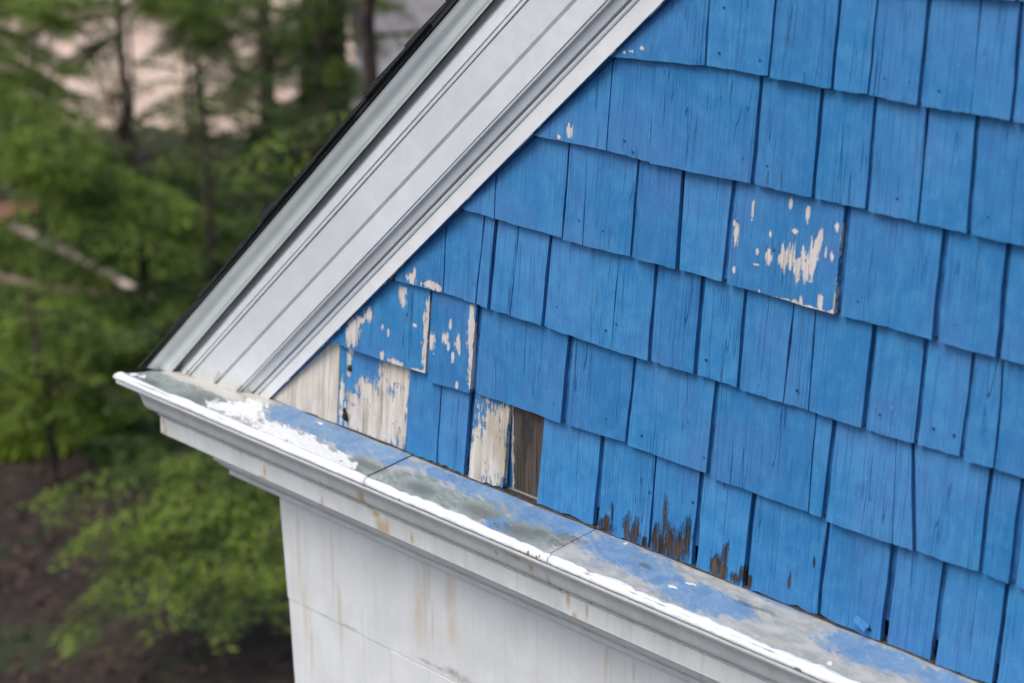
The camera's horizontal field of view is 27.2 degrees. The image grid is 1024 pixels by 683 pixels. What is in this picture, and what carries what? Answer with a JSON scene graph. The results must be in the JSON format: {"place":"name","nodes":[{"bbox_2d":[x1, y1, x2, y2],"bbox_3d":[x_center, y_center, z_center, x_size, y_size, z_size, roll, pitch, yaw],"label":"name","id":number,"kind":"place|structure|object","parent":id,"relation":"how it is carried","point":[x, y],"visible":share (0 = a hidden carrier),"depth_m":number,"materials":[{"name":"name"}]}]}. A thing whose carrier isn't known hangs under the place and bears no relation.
{"place":"outdoors","nodes":[
{"label":"outdoors","id":0,"kind":"place"},
{"bbox_2d":[0,389,127,463],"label":"grass","id":1,"kind":"structure","parent":0,"point":[18,447],"depth_m":18.50,"materials":[{"name":"green plant"}]},
{"bbox_2d":[0,256,163,306],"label":"dirt path","id":2,"kind":"structure","parent":0,"point":[14,278],"depth_m":23.42,"materials":[{"name":"soil"}]},
{"bbox_2d":[0,0,354,136],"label":"gravel yard","id":3,"kind":"structure","parent":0,"point":[142,43],"depth_m":35.34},
{"bbox_2d":[0,0,360,682],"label":"ground","id":4,"kind":"structure","parent":0,"point":[17,528],"depth_m":15.44,"materials":[{"name":"soil"}]},
{"bbox_2d":[0,200,65,219],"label":"bare bank","id":5,"kind":"structure","parent":4,"relation":"on","point":[7,208],"depth_m":26.56,"materials":[{"name":"red soil"}]},
{"bbox_2d":[0,285,108,490],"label":"sapling tree","id":6,"kind":"object","parent":4,"relation":"on","point":[33,389],"visible":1,"depth_m":17.27,"materials":[{"name":"green plant"}]},
{"bbox_2d":[0,97,110,269],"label":"hemlock tree","id":7,"kind":"object","parent":4,"relation":"on","point":[41,234],"visible":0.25,"depth_m":24.14,"materials":[{"name":"green plant"}]},
{"bbox_2d":[0,0,125,145],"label":"hemlock tree","id":8,"kind":"object","parent":4,"relation":"on","point":[11,34],"visible":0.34,"depth_m":26.25,"materials":[{"name":"green plant"}]},
{"bbox_2d":[0,288,185,388],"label":"ground cover","id":9,"kind":"object","parent":4,"relation":"on","point":[93,365],"visible":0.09,"depth_m":21.28,"materials":[{"name":"green plant"}]},
{"bbox_2d":[0,38,228,434],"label":"hemlock tree","id":10,"kind":"object","parent":4,"relation":"on","point":[47,152],"visible":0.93,"depth_m":18.62,"materials":[{"name":"green plant"}]},
{"bbox_2d":[0,0,259,206],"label":"tree","id":11,"kind":"object","parent":4,"relation":"on","point":[123,133],"visible":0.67,"depth_m":25.32,"materials":[{"name":"green plant"}]},
{"bbox_2d":[0,195,259,290],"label":"ground cover","id":12,"kind":"object","parent":4,"relation":"on","point":[12,245],"visible":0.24,"depth_m":24.01,"materials":[{"name":"green plant"}]},
{"bbox_2d":[10,222,156,300],"bbox_3d":[-4.856,-0.912,23.826,0.143,0.157,3.630,-13,22,-34],"label":"fallen log","id":13,"kind":"object","parent":12,"relation":"on","point":[122,282],"visible":0.58,"depth_m":24.06,"materials":[{"name":"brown wood"}]},
{"bbox_2d":[32,22,246,372],"bbox_3d":[-3.348,-1.244,20.041,2.395,3.403,2.185,-16,24,-41],"label":"hemlock tree","id":14,"kind":"object","parent":4,"relation":"on","point":[145,310],"visible":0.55,"depth_m":20.22,"materials":[{"name":"green plant"}]},
{"bbox_2d":[79,404,200,476],"bbox_3d":[-2.945,0.825,18.650,1.839,0.161,1.639,-16,24,-41],"label":"ground cover","id":15,"kind":"object","parent":4,"relation":"on","point":[100,451],"visible":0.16,"depth_m":18.49,"materials":[{"name":"green plant"}]},
{"bbox_2d":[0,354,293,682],"bbox_3d":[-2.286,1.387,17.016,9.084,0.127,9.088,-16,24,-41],"label":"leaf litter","id":16,"kind":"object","parent":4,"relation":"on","point":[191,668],"visible":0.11,"depth_m":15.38,"materials":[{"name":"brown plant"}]},
{"bbox_2d":[89,326,211,556],"bbox_3d":[-2.670,0.727,16.658,1.316,1.714,1.413,-16,24,-41],"label":"hemlock tree","id":17,"kind":"object","parent":4,"relation":"on","point":[155,450],"visible":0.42,"depth_m":16.61,"materials":[{"name":"green plant"}]},
{"bbox_2d":[69,85,259,372],"bbox_3d":[-2.949,-0.678,18.769,1.480,3.104,2.363,14,22,37],"label":"hemlock tree","id":18,"kind":"object","parent":4,"relation":"on","point":[171,315],"visible":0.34,"depth_m":18.75,"materials":[{"name":"green plant"}]},
{"bbox_2d":[117,26,261,244],"bbox_3d":[-3.586,-2.309,24.496,2.370,2.713,1.918,-16,24,-41],"label":"hemlock tree","id":19,"kind":"object","parent":4,"relation":"on","point":[187,84],"visible":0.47,"depth_m":24.31,"materials":[{"name":"green plant"}]},
{"bbox_2d":[122,0,281,139],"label":"hemlock tree","id":20,"kind":"object","parent":4,"relation":"on","point":[211,43],"visible":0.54,"depth_m":28.31,"materials":[{"name":"green plant"}]},
{"bbox_2d":[19,0,445,665],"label":"hemlock tree","id":21,"kind":"object","parent":4,"relation":"on","point":[229,496],"visible":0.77,"depth_m":14.39,"materials":[{"name":"green plant"}]},
{"bbox_2d":[199,149,292,274],"bbox_3d":[-2.462,-0.889,21.197,1.781,2.025,1.514,0,18,-1],"label":"hemlock tree","id":22,"kind":"object","parent":4,"relation":"on","point":[266,185],"visible":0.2,"depth_m":21.01,"materials":[{"name":"green plant"}]},
{"bbox_2d":[203,0,315,247],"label":"hemlock tree","id":23,"kind":"object","parent":4,"relation":"on","point":[263,72],"visible":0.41,"depth_m":24.04,"materials":[{"name":"green plant"}]},
{"bbox_2d":[151,0,381,163],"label":"hemlock tree","id":24,"kind":"object","parent":4,"relation":"on","point":[293,80],"visible":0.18,"depth_m":29.14,"materials":[{"name":"green plant"}]},
{"bbox_2d":[178,0,420,195],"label":"hemlock tree","id":25,"kind":"object","parent":4,"relation":"on","point":[338,75],"visible":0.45,"depth_m":26.39,"materials":[{"name":"green plant"}]},
{"bbox_2d":[209,0,391,195],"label":"hemlock tree","id":26,"kind":"object","parent":4,"relation":"on","point":[319,109],"visible":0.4,"depth_m":24.40,"materials":[{"name":"green plant"}]},
{"bbox_2d":[352,0,445,108],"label":"road","id":27,"kind":"structure","parent":0,"point":[423,12],"depth_m":40.13,"materials":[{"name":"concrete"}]},
{"bbox_2d":[113,0,1023,682],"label":"house","id":28,"kind":"structure","parent":0,"point":[593,342],"depth_m":3.74,"materials":[{"name":"blue paint"}]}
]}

